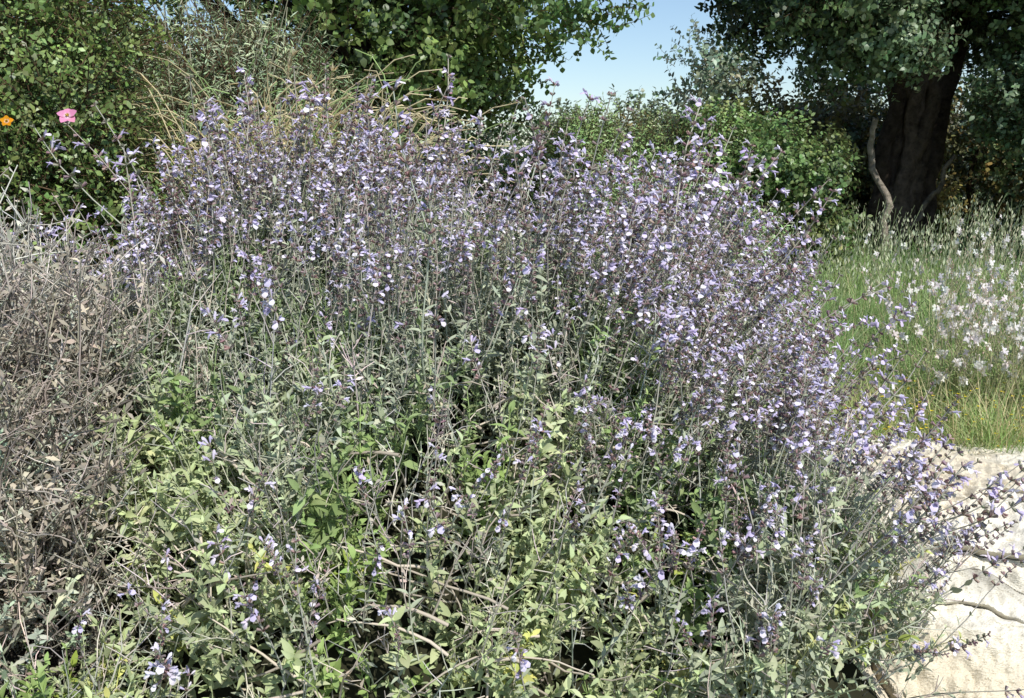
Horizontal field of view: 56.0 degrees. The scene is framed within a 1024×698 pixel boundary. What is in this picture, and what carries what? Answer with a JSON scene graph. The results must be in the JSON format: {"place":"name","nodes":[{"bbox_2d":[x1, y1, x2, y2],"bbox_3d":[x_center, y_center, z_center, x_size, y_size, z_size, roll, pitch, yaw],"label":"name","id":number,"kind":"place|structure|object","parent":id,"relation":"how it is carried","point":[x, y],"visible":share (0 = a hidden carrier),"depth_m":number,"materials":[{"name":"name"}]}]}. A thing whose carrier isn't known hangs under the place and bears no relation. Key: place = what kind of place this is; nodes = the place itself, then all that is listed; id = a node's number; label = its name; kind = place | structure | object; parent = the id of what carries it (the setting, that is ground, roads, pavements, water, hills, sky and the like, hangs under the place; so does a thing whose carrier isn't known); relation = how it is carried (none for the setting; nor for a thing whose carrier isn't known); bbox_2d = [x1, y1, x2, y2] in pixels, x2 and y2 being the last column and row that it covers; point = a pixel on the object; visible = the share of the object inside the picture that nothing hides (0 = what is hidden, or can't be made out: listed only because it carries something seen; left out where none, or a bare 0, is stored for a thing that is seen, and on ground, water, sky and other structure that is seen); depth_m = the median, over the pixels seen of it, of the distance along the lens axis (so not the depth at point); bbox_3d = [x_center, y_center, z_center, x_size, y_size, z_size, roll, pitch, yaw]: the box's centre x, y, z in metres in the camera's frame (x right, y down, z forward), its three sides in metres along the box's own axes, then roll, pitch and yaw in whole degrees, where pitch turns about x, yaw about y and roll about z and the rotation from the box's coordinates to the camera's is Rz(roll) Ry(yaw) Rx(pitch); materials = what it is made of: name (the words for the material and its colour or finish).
{"place":"outdoors","nodes":[
{"label":"outdoors","id":0,"kind":"place"},
{"bbox_2d":[13,0,1010,163],"label":"sky","id":1,"kind":"structure","parent":0,"point":[633,47],"materials":[{"name":"blue"}]},
{"bbox_2d":[0,175,1023,460],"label":"ground","id":2,"kind":"structure","parent":0,"point":[873,279],"depth_m":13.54,"materials":[{"name":"green plant"}]},
{"bbox_2d":[0,165,186,697],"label":"dry shrub","id":3,"kind":"object","parent":2,"relation":"on","point":[49,363],"visible":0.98,"depth_m":2.53,"materials":[{"name":"grey plant"}]},
{"bbox_2d":[0,0,202,374],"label":"evergreen shrub","id":4,"kind":"object","parent":2,"relation":"on","point":[25,73],"visible":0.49,"depth_m":4.42,"materials":[{"name":"green plant"}]},
{"bbox_2d":[0,135,14,165],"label":"orange flower","id":5,"kind":"object","parent":4,"relation":"attached to","point":[6,151],"visible":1,"depth_m":4.02,"materials":[{"name":"green plant"}]},
{"bbox_2d":[0,115,27,172],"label":"orange flower","id":6,"kind":"object","parent":4,"relation":"attached to","point":[5,120],"visible":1,"depth_m":3.95,"materials":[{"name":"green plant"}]},
{"bbox_2d":[57,108,85,168],"bbox_3d":[-1.821,-0.873,4.010,0.079,0.247,0.170,0,11,0],"label":"flower","id":7,"kind":"object","parent":4,"relation":"attached to","point":[66,114],"visible":1,"depth_m":3.94,"materials":[{"name":"pink plant"}]},
{"bbox_2d":[12,0,413,319],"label":"grey broom shrub","id":8,"kind":"object","parent":2,"relation":"on","point":[225,67],"visible":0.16,"depth_m":5.89,"materials":[{"name":"green plant"}]},
{"bbox_2d":[76,44,531,316],"bbox_3d":[-1.049,-0.578,4.818,2.301,1.817,0.838,0,11,0],"label":"dry straw grass clump","id":9,"kind":"object","parent":2,"relation":"on","point":[286,125],"visible":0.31,"depth_m":4.65,"materials":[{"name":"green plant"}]},
{"bbox_2d":[18,0,654,237],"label":"carob tree","id":10,"kind":"object","parent":2,"relation":"on","point":[463,33],"visible":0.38,"depth_m":7.68,"materials":[{"name":"green plant"}]},
{"bbox_2d":[5,13,1011,205],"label":"distant trees","id":11,"kind":"object","parent":2,"relation":"on","point":[711,58],"visible":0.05,"depth_m":24.79,"materials":[{"name":"green plant"}]},
{"bbox_2d":[0,54,1023,697],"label":"flowering sage bush","id":12,"kind":"object","parent":2,"relation":"on","point":[436,444],"visible":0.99,"depth_m":2.68,"materials":[{"name":"green plant"}]},
{"bbox_2d":[462,90,821,276],"bbox_3d":[1.050,-1.489,9.859,4.084,2.269,2.532,6,13,30],"label":"green shrub","id":13,"kind":"object","parent":2,"relation":"on","point":[590,133],"visible":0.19,"depth_m":9.50,"materials":[{"name":"green plant"}]},
{"bbox_2d":[554,153,796,287],"bbox_3d":[1.159,-0.726,7.489,1.924,1.588,1.794,0,11,0],"label":"green shrub","id":14,"kind":"object","parent":2,"relation":"on","point":[613,200],"visible":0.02,"depth_m":7.24,"materials":[{"name":"green plant"}]},
{"bbox_2d":[669,93,872,294],"bbox_3d":[2.471,-1.466,9.558,1.681,2.166,2.238,-4,12,-22],"label":"green shrub","id":15,"kind":"object","parent":2,"relation":"on","point":[802,162],"visible":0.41,"depth_m":8.92,"materials":[{"name":"green plant"}]},
{"bbox_2d":[601,62,1023,247],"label":"understorey hedge","id":16,"kind":"object","parent":2,"relation":"on","point":[841,114],"visible":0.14,"depth_m":14.06,"materials":[{"name":"green plant"}]},
{"bbox_2d":[694,0,1023,259],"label":"carob tree","id":17,"kind":"object","parent":2,"relation":"on","point":[911,48],"visible":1,"depth_m":10.66,"materials":[{"name":"green plant"}]},
{"bbox_2d":[722,431,1023,697],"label":"limestone rock outcrop","id":18,"kind":"object","parent":2,"relation":"on","point":[997,664],"visible":0.22,"depth_m":3.00,"materials":[{"name":"beige stone"}]},
{"bbox_2d":[789,198,1023,335],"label":"white gaura plant","id":19,"kind":"object","parent":2,"relation":"on","point":[958,231],"visible":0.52,"depth_m":7.18,"materials":[{"name":"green plant"}]},
{"bbox_2d":[815,374,1023,448],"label":"yellow wildflowers","id":20,"kind":"object","parent":2,"relation":"on","point":[965,396],"visible":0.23,"depth_m":4.34,"materials":[{"name":"green plant"}]},
{"bbox_2d":[861,253,1023,425],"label":"white gaura plant","id":21,"kind":"object","parent":2,"relation":"on","point":[958,362],"visible":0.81,"depth_m":4.61,"materials":[{"name":"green plant"}]},
{"bbox_2d":[872,232,1023,390],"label":"white gaura plant","id":22,"kind":"object","parent":2,"relation":"on","point":[967,277],"visible":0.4,"depth_m":5.79,"materials":[{"name":"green plant"}]},
{"bbox_2d":[740,193,1023,344],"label":"wild oat grass","id":23,"kind":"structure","parent":0,"point":[946,246],"depth_m":8.00,"materials":[{"name":"green plant"}]}
]}

